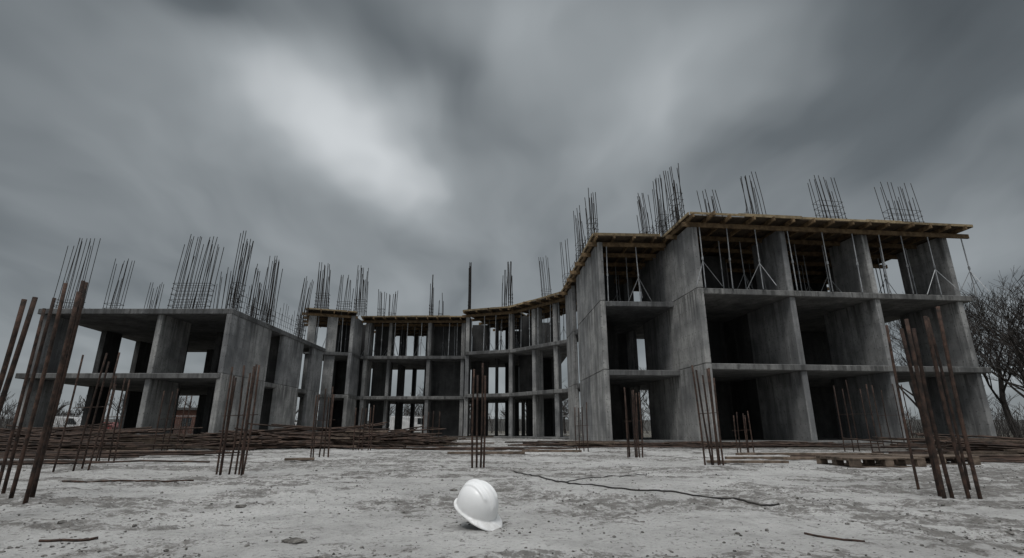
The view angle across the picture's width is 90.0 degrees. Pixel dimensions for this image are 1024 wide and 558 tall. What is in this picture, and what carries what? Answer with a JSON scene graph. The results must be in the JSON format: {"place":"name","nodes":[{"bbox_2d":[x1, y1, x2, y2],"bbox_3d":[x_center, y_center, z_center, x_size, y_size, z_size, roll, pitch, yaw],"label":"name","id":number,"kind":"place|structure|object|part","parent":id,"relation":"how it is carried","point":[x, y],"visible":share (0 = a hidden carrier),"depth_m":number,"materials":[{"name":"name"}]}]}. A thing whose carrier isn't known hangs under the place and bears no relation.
{"place":"outdoors","nodes":[
{"label":"outdoors","id":0,"kind":"place"},
{"bbox_2d":[0,431,1023,557],"bbox_3d":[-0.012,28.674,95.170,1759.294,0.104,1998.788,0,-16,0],"label":"ground","id":1,"kind":"structure","parent":0,"point":[344,532],"depth_m":3.80,"materials":[{"name":"grey sand"}]},
{"bbox_2d":[0,297,37,413],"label":"rebar bundle","id":2,"kind":"object","parent":1,"relation":"on","point":[14,362],"visible":1,"depth_m":3.38,"materials":[{"name":"brown metal"}]},
{"bbox_2d":[0,298,55,493],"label":"rebar bundle","id":3,"kind":"object","parent":1,"relation":"on","point":[19,429],"visible":0.99,"depth_m":4.85,"materials":[{"name":"brown metal"}]},
{"bbox_2d":[8,280,87,503],"bbox_3d":[-3.926,0.962,4.395,0.483,2.009,0.166,-11,-20,33],"label":"rebar bundle","id":4,"kind":"object","parent":1,"relation":"on","point":[65,358],"visible":0.92,"depth_m":4.36,"materials":[{"name":"brown metal"}]},
{"bbox_2d":[53,417,80,426],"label":"parked van","id":5,"kind":"object","parent":1,"relation":"on","point":[71,420],"visible":0.05,"depth_m":59.03,"materials":[{"name":"white paint"}]},
{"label":"windows","id":6,"kind":"part","parent":5,"relation":"part of","materials":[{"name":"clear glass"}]},
{"bbox_2d":[38,536,97,541],"bbox_3d":[-2.322,1.366,2.678,0.262,0.018,0.035,5,-17,-15],"label":"bent rod","id":7,"kind":"object","parent":1,"relation":"on","point":[67,540],"visible":1,"depth_m":2.67,"materials":[{"name":"brown metal"}]},
{"bbox_2d":[52,352,119,471],"bbox_3d":[-6.107,1.943,7.360,0.352,1.815,0.451,-14,-21,39],"label":"rebar bundle","id":8,"kind":"object","parent":1,"relation":"on","point":[87,419],"visible":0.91,"depth_m":7.38,"materials":[{"name":"brown metal"}]},
{"bbox_2d":[0,422,202,433],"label":"rebar stack","id":9,"kind":"object","parent":1,"relation":"on","point":[68,429],"visible":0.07,"depth_m":17.80,"materials":[{"name":"brown metal"}]},
{"bbox_2d":[0,460,209,464],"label":"rebar stack","id":10,"kind":"object","parent":1,"relation":"on","point":[26,462],"visible":0.76,"depth_m":8.43,"materials":[{"name":"brown metal"}]},
{"bbox_2d":[0,428,214,451],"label":"rebar stack","id":11,"kind":"object","parent":1,"relation":"on","point":[71,440],"visible":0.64,"depth_m":13.69,"materials":[{"name":"brown metal"}]},
{"bbox_2d":[95,376,129,460],"bbox_3d":[-7.199,2.573,9.195,0.362,1.657,0.156,0,-16,0],"label":"rebar bundle","id":12,"kind":"object","parent":1,"relation":"on","point":[100,447],"visible":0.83,"depth_m":9.21,"materials":[{"name":"brown metal"}]},
{"bbox_2d":[107,393,124,424],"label":"bare tree","id":13,"kind":"object","parent":1,"relation":"on","point":[116,405],"visible":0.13,"depth_m":48.26,"materials":[{"name":"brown plant"}]},
{"bbox_2d":[0,450,240,459],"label":"rebar stack","id":14,"kind":"object","parent":1,"relation":"on","point":[73,454],"visible":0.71,"depth_m":10.22,"materials":[{"name":"brown metal"}]},
{"bbox_2d":[62,480,193,482],"bbox_3d":[-4.294,2.237,5.670,1.409,0.042,0.176,1,-16,-4],"label":"bent rod","id":15,"kind":"object","parent":1,"relation":"on","point":[125,481],"visible":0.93,"depth_m":5.64,"materials":[{"name":"brown metal"}]},
{"bbox_2d":[49,434,233,450],"bbox_3d":[-10.753,4.751,14.970,6.012,0.411,3.197,0,-16,0],"label":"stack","id":16,"kind":"object","parent":1,"relation":"on","point":[159,440],"visible":0.27,"depth_m":14.60,"materials":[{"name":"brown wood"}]},
{"bbox_2d":[106,450,213,454],"bbox_3d":[-8.200,4.042,11.944,2.600,0.080,0.200,-2,-17,6],"label":"timber plank","id":17,"kind":"object","parent":1,"relation":"on","point":[167,450],"visible":0.38,"depth_m":11.92,"materials":[{"name":"brown wood"}]},
{"bbox_2d":[153,389,192,449],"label":"rebar bundle","id":18,"kind":"object","parent":1,"relation":"on","point":[182,418],"visible":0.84,"depth_m":13.45,"materials":[{"name":"brown metal"}]},
{"bbox_2d":[173,410,196,433],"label":"walls","id":19,"kind":"structure","parent":1,"relation":"on","point":[179,413],"depth_m":75.31,"materials":[{"name":"red brick"}]},
{"bbox_2d":[177,407,196,409],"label":"roof","id":20,"kind":"structure","parent":19,"relation":"on","point":[186,408],"depth_m":75.29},
{"bbox_2d":[182,418,191,425],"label":"windows","id":21,"kind":"structure","parent":19,"relation":"attached to","point":[183,421],"depth_m":75.08,"materials":[{"name":"glass"}]},
{"bbox_2d":[137,428,331,450],"bbox_3d":[-9.079,4.868,15.637,7.702,0.612,4.344,0,-16,0],"label":"rebar stack","id":22,"kind":"object","parent":1,"relation":"on","point":[230,443],"visible":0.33,"depth_m":14.94,"materials":[{"name":"brown metal"}]},
{"bbox_2d":[215,364,259,475],"bbox_3d":[-3.815,2.005,7.093,0.502,1.621,0.190,-3,-17,9],"label":"rebar bundle","id":23,"kind":"object","parent":1,"relation":"on","point":[242,456],"visible":0.84,"depth_m":7.11,"materials":[{"name":"brown metal"}]},
{"bbox_2d":[235,505,246,507],"bbox_3d":[-2.004,1.679,3.780,0.080,0.027,0.060,0,-16,0],"label":"soil clod","id":24,"kind":"object","parent":1,"relation":"on","point":[239,506],"visible":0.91,"depth_m":3.76,"materials":[{"name":"grey soil"}]},
{"bbox_2d":[283,537,307,543],"bbox_3d":[-1.121,1.360,2.654,0.132,0.033,0.078,0,-16,0],"label":"soil clod","id":25,"kind":"object","parent":1,"relation":"on","point":[295,540],"visible":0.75,"depth_m":2.63,"materials":[{"name":"grey soil"}]},
{"bbox_2d":[284,458,314,460],"bbox_3d":[-3.800,3.222,9.162,0.500,0.040,0.100,6,-17,-19],"label":"timber plank","id":26,"kind":"object","parent":1,"relation":"on","point":[288,459],"visible":1,"depth_m":9.11,"materials":[{"name":"wood"}]},
{"bbox_2d":[203,422,428,449],"bbox_3d":[-6.354,5.117,16.861,6.997,0.819,4.526,5,-17,-18],"label":"rebar stack","id":27,"kind":"object","parent":1,"relation":"on","point":[299,432],"visible":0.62,"depth_m":16.04,"materials":[{"name":"brown metal"}]},
{"bbox_2d":[310,387,335,457],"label":"rebar bundle","id":28,"kind":"object","parent":1,"relation":"on","point":[315,420],"visible":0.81,"depth_m":10.75,"materials":[{"name":"brown metal"}]},
{"bbox_2d":[293,431,422,446],"bbox_3d":[-5.821,5.117,16.456,5.684,0.465,2.212,-3,-17,11],"label":"timber stack","id":29,"kind":"object","parent":1,"relation":"on","point":[343,434],"visible":0.29,"depth_m":15.80,"materials":[{"name":"brown wood"}]},
{"bbox_2d":[352,405,374,449],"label":"rebar bundle","id":30,"kind":"object","parent":1,"relation":"on","point":[362,442],"visible":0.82,"depth_m":14.89,"materials":[{"name":"brown metal"}]},
{"bbox_2d":[389,416,421,431],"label":"parked van","id":31,"kind":"object","parent":1,"relation":"on","point":[406,422],"visible":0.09,"depth_m":58.79,"materials":[{"name":"white paint"}]},
{"bbox_2d":[361,426,465,446],"bbox_3d":[-4.547,5.423,17.708,5.257,0.676,3.841,-6,-18,20],"label":"rebar stack","id":32,"kind":"object","parent":1,"relation":"on","point":[427,440],"visible":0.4,"depth_m":17.30,"materials":[{"name":"brown metal"}]},
{"bbox_2d":[422,411,439,445],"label":"rebar bundle","id":33,"kind":"object","parent":1,"relation":"on","point":[432,427],"visible":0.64,"depth_m":18.26,"materials":[{"name":"brown metal"}]},
{"bbox_2d":[417,436,493,444],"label":"timber stack","id":34,"kind":"object","parent":1,"relation":"on","point":[456,439],"visible":0.37,"depth_m":18.48,"materials":[{"name":"brown wood"}]},
{"bbox_2d":[355,445,597,450],"bbox_3d":[-0.959,4.580,13.870,6.792,0.103,1.451,0,-16,0],"label":"rebar stack","id":35,"kind":"object","parent":1,"relation":"on","point":[408,447],"visible":0.91,"depth_m":13.80,"materials":[{"name":"brown metal"}]},
{"bbox_2d":[454,479,502,531],"bbox_3d":[-0.188,1.355,3.115,0.359,0.223,0.248,18,5,43],"label":"hard hat","id":36,"kind":"object","parent":1,"relation":"on","point":[476,503],"visible":0.99,"depth_m":3.04,"materials":[{"name":"white plastic"}]},
{"bbox_2d":[471,363,485,467],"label":"rebar bundle","id":37,"kind":"object","parent":1,"relation":"on","point":[484,393],"visible":0.83,"depth_m":7.81,"materials":[{"name":"brown metal"}]},
{"bbox_2d":[447,452,524,453],"bbox_3d":[-0.600,4.054,11.941,1.800,0.050,0.120,1,-16,-2],"label":"timber plank","id":38,"kind":"object","parent":1,"relation":"on","point":[486,452],"visible":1,"depth_m":11.89,"materials":[{"name":"brown wood"}]},
{"bbox_2d":[15,288,991,444],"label":"floor slabs","id":39,"kind":"structure","parent":1,"relation":"on","point":[721,306],"depth_m":24.78,"materials":[{"name":"concrete"}]},
{"bbox_2d":[80,256,840,438],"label":"walls","id":40,"kind":"structure","parent":39,"relation":"on","point":[730,341],"depth_m":30.54,"materials":[{"name":"concrete"}]},
{"bbox_2d":[53,163,923,338],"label":"roof starter bars","id":41,"kind":"object","parent":39,"relation":"on","point":[509,275],"visible":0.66,"depth_m":26.34,"materials":[{"name":"brown metal"}]},
{"bbox_2d":[314,227,988,355],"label":"steel props","id":42,"kind":"object","parent":39,"relation":"on","point":[809,287],"visible":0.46,"depth_m":23.87,"materials":[{"name":"metal"}]},
{"bbox_2d":[302,211,968,336],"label":"formwork beams","id":43,"kind":"structure","parent":42,"relation":"on","point":[920,234],"depth_m":25.18,"materials":[{"name":"brown wood"}]},
{"bbox_2d":[309,215,970,333],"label":"formwork deck","id":44,"kind":"structure","parent":43,"relation":"on","point":[742,232],"depth_m":24.68,"materials":[{"name":"brown wood"}]},
{"bbox_2d":[306,212,972,323],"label":"edge boards","id":45,"kind":"object","parent":44,"relation":"on","point":[763,216],"visible":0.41,"depth_m":22.80,"materials":[{"name":"brown wood"}]},
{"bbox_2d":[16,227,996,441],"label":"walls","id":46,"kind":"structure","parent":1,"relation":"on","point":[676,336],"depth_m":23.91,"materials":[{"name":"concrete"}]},
{"bbox_2d":[0,386,1023,433],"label":"distant tree row","id":47,"kind":"object","parent":1,"relation":"on","point":[78,410],"visible":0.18,"depth_m":84.78,"materials":[{"name":"brown plant"}]},
{"bbox_2d":[0,402,1023,437],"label":"undergrowth","id":48,"kind":"object","parent":1,"relation":"on","point":[998,433],"visible":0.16,"depth_m":35.10,"materials":[{"name":"brown plant"}]},
{"bbox_2d":[0,416,1023,433],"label":"site fence","id":49,"kind":"object","parent":1,"relation":"on","point":[493,421],"visible":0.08,"depth_m":53.02,"materials":[{"name":"metal"}]},
{"bbox_2d":[0,444,1023,557],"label":"loose rubble","id":50,"kind":"object","parent":1,"relation":"on","point":[374,550],"visible":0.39,"depth_m":3.46,"materials":[{"name":"stone"}]},
{"bbox_2d":[522,450,581,451],"bbox_3d":[1.000,4.332,12.901,1.500,0.050,0.100,-1,-16,4],"label":"timber plank","id":51,"kind":"object","parent":1,"relation":"on","point":[551,450],"visible":1,"depth_m":12.85,"materials":[{"name":"brown wood"}]},
{"bbox_2d":[562,378,579,434],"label":"bare tree","id":52,"kind":"object","parent":1,"relation":"on","point":[564,407],"visible":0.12,"depth_m":57.52,"materials":[{"name":"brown plant"}]},
{"bbox_2d":[505,441,643,446],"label":"rebar stack","id":53,"kind":"object","parent":1,"relation":"on","point":[541,443],"visible":0.48,"depth_m":17.13,"materials":[{"name":"brown metal"}]},
{"bbox_2d":[574,402,588,451],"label":"rebar bundle","id":54,"kind":"object","parent":1,"relation":"on","point":[582,425],"visible":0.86,"depth_m":13.94,"materials":[{"name":"brown metal"}]},
{"bbox_2d":[559,441,640,444],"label":"timber stack","id":55,"kind":"object","parent":1,"relation":"on","point":[596,443],"visible":0.46,"depth_m":16.86,"materials":[{"name":"brown wood"}]},
{"bbox_2d":[566,473,646,481],"bbox_3d":[1.120,2.341,6.042,1.804,0.036,0.249,15,-22,-41],"label":"electric cable","id":56,"kind":"object","parent":1,"relation":"on","point":[600,477],"visible":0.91,"depth_m":6.09,"materials":[{"name":"rubber"}]},
{"bbox_2d":[624,387,642,457],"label":"rebar bundle","id":57,"kind":"object","parent":1,"relation":"on","point":[635,432],"visible":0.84,"depth_m":11.04,"materials":[{"name":"brown metal"}]},
{"bbox_2d":[639,367,647,401],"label":"bare tree","id":58,"kind":"object","parent":1,"relation":"on","point":[643,390],"visible":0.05,"depth_m":49.83,"materials":[{"name":"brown plant"}]},
{"bbox_2d":[513,471,779,505],"bbox_3d":[0.830,2.178,5.447,0.590,0.072,3.835,11,-19,-32],"label":"electric cable","id":59,"kind":"object","parent":1,"relation":"on","point":[655,490],"visible":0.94,"depth_m":4.76,"materials":[{"name":"rubber"}]},
{"bbox_2d":[691,365,723,464],"bbox_3d":[3.274,2.301,8.450,0.375,1.761,0.243,4,-17,-13],"label":"rebar bundle","id":60,"kind":"object","parent":1,"relation":"on","point":[714,423],"visible":0.87,"depth_m":8.42,"materials":[{"name":"brown metal"}]},
{"bbox_2d":[589,441,882,448],"bbox_3d":[7.077,5.173,16.024,10.174,0.207,2.848,0,-16,0],"label":"rebar stack","id":61,"kind":"object","parent":1,"relation":"on","point":[756,444],"visible":0.86,"depth_m":15.56,"materials":[{"name":"brown metal"}]},
{"bbox_2d":[732,411,754,452],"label":"rebar bundle","id":62,"kind":"object","parent":1,"relation":"on","point":[738,430],"visible":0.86,"depth_m":12.87,"materials":[{"name":"brown metal"}]},
{"bbox_2d":[706,460,788,462],"bbox_3d":[3.900,3.030,8.489,1.300,0.040,0.120,-1,-16,3],"label":"timber plank","id":63,"kind":"object","parent":1,"relation":"on","point":[752,461],"visible":1,"depth_m":8.44,"materials":[{"name":"brown wood"}]},
{"bbox_2d":[725,456,831,459],"bbox_3d":[5.200,3.408,9.733,2.200,0.050,0.140,-1,-17,5],"label":"timber plank","id":64,"kind":"object","parent":1,"relation":"on","point":[777,458],"visible":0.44,"depth_m":9.68,"materials":[{"name":"brown wood"}]},
{"bbox_2d":[735,453,883,455],"bbox_3d":[6.700,3.954,11.553,3.200,0.060,0.200,-1,-16,2],"label":"timber plank","id":65,"kind":"object","parent":1,"relation":"on","point":[789,454],"visible":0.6,"depth_m":11.46,"materials":[{"name":"brown wood"}]},
{"bbox_2d":[804,532,864,541],"bbox_3d":[1.718,1.383,2.737,0.286,0.017,0.034,-14,-22,40],"label":"bent rod","id":66,"kind":"object","parent":1,"relation":"on","point":[827,537],"visible":0.91,"depth_m":2.72,"materials":[{"name":"brown metal"}]},
{"bbox_2d":[785,444,926,450],"bbox_3d":[14.000,5.165,15.679,12.000,0.274,3.200,0,-16,0],"label":"stack","id":67,"kind":"object","parent":1,"relation":"on","point":[866,449],"visible":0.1,"depth_m":14.89,"materials":[{"name":"brown wood"}]},
{"bbox_2d":[833,380,879,451],"bbox_3d":[9.388,3.799,14.016,0.984,2.062,0.251,0,-16,0],"label":"rebar bundle","id":68,"kind":"object","parent":1,"relation":"on","point":[853,417],"visible":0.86,"depth_m":13.98,"materials":[{"name":"brown metal"}]},
{"bbox_2d":[815,455,926,467],"bbox_3d":[5.850,2.990,8.402,1.200,0.144,0.910,1,-16,-4],"label":"wooden pallet","id":69,"kind":"object","parent":1,"relation":"on","point":[873,461],"visible":0.98,"depth_m":8.16,"materials":[{"name":"brown wood"}]},
{"bbox_2d":[871,384,912,445],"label":"rebar bundle","id":70,"kind":"object","parent":1,"relation":"on","point":[885,415],"visible":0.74,"depth_m":15.03,"materials":[{"name":"brown metal"}]},
{"bbox_2d":[886,322,917,407],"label":"bare tree","id":71,"kind":"object","parent":1,"relation":"on","point":[910,383],"visible":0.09,"depth_m":41.84,"materials":[{"name":"brown plant"}]},
{"bbox_2d":[790,455,1023,462],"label":"rebar stack","id":72,"kind":"object","parent":1,"relation":"on","point":[1005,458],"visible":0.37,"depth_m":8.99,"materials":[{"name":"brown metal"}]},
{"bbox_2d":[873,454,980,464],"bbox_3d":[7.301,3.192,9.072,1.200,0.144,0.910,-2,-17,6],"label":"wooden pallet","id":73,"kind":"object","parent":1,"relation":"on","point":[976,460],"visible":0.45,"depth_m":8.69,"materials":[{"name":"brown wood"}]},
{"bbox_2d":[885,317,970,489],"bbox_3d":[4.202,1.312,5.192,0.472,1.866,0.044,-3,-17,10],"label":"rebar bundle","id":74,"kind":"object","parent":1,"relation":"on","point":[950,407],"visible":0.81,"depth_m":5.19,"materials":[{"name":"brown metal"}]},
{"bbox_2d":[843,433,1023,453],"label":"rebar stack","id":75,"kind":"object","parent":1,"relation":"on","point":[976,445],"visible":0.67,"depth_m":12.17,"materials":[{"name":"brown metal"}]},
{"bbox_2d":[890,320,986,349],"bbox_3d":[29.024,6.035,34.925,7.039,9.733,5.865,11,-20,-34],"label":"bare tree","id":76,"kind":"object","parent":1,"relation":"on","point":[901,327],"visible":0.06,"depth_m":36.87,"materials":[{"name":"brown plant"}]},
{"bbox_2d":[899,306,982,498],"bbox_3d":[3.807,1.137,4.561,0.422,1.828,0.201,0,-16,0],"label":"rebar bundle","id":77,"kind":"object","parent":1,"relation":"on","point":[931,447],"visible":0.83,"depth_m":4.57,"materials":[{"name":"brown metal"}]},
{"bbox_2d":[888,295,997,363],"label":"bare tree","id":78,"kind":"object","parent":1,"relation":"on","point":[898,326],"visible":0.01,"depth_m":47.42,"materials":[{"name":"brown plant"}]},
{"bbox_2d":[878,438,1023,448],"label":"timber stack","id":79,"kind":"object","parent":1,"relation":"on","point":[970,438],"visible":0.09,"depth_m":13.24,"materials":[{"name":"brown wood"}]},
{"bbox_2d":[892,277,1022,352],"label":"bare tree","id":80,"kind":"object","parent":1,"relation":"on","point":[974,340],"visible":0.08,"depth_m":36.58,"materials":[{"name":"brown plant"}]},
{"bbox_2d":[943,449,1023,454],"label":"timber stack","id":81,"kind":"object","parent":1,"relation":"on","point":[1016,451],"visible":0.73,"depth_m":10.99,"materials":[{"name":"brown wood"}]},
{"bbox_2d":[960,268,1023,350],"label":"bare tree","id":82,"kind":"object","parent":1,"relation":"on","point":[1005,306],"visible":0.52,"depth_m":36.33,"materials":[{"name":"brown plant"}]},
{"bbox_2d":[963,285,1023,437],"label":"bare tree","id":83,"kind":"object","parent":1,"relation":"on","point":[1001,398],"visible":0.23,"depth_m":37.34,"materials":[{"name":"brown plant"}]},
{"bbox_2d":[964,279,1023,380],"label":"bare tree","id":84,"kind":"object","parent":1,"relation":"on","point":[1018,352],"visible":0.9,"depth_m":30.62,"materials":[{"name":"brown plant"}]},
{"bbox_2d":[971,304,1023,397],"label":"bare tree","id":85,"kind":"object","parent":1,"relation":"on","point":[1001,377],"visible":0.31,"depth_m":34.24,"materials":[{"name":"brown plant"}]},
{"bbox_2d":[977,348,1023,388],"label":"bare tree","id":86,"kind":"object","parent":1,"relation":"on","point":[1022,387],"visible":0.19,"depth_m":40.80,"materials":[{"name":"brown plant"}]},
{"bbox_2d":[0,0,1023,420],"label":"sky","id":87,"kind":"structure","parent":0,"point":[408,142],"materials":[{"name":"grey"}]},
{"bbox_2d":[2,419,1023,430],"bbox_3d":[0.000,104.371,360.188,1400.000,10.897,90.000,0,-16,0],"label":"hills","id":88,"kind":"structure","parent":0,"point":[520,426],"depth_m":320.77,"materials":[{"name":"grey"}]}
]}

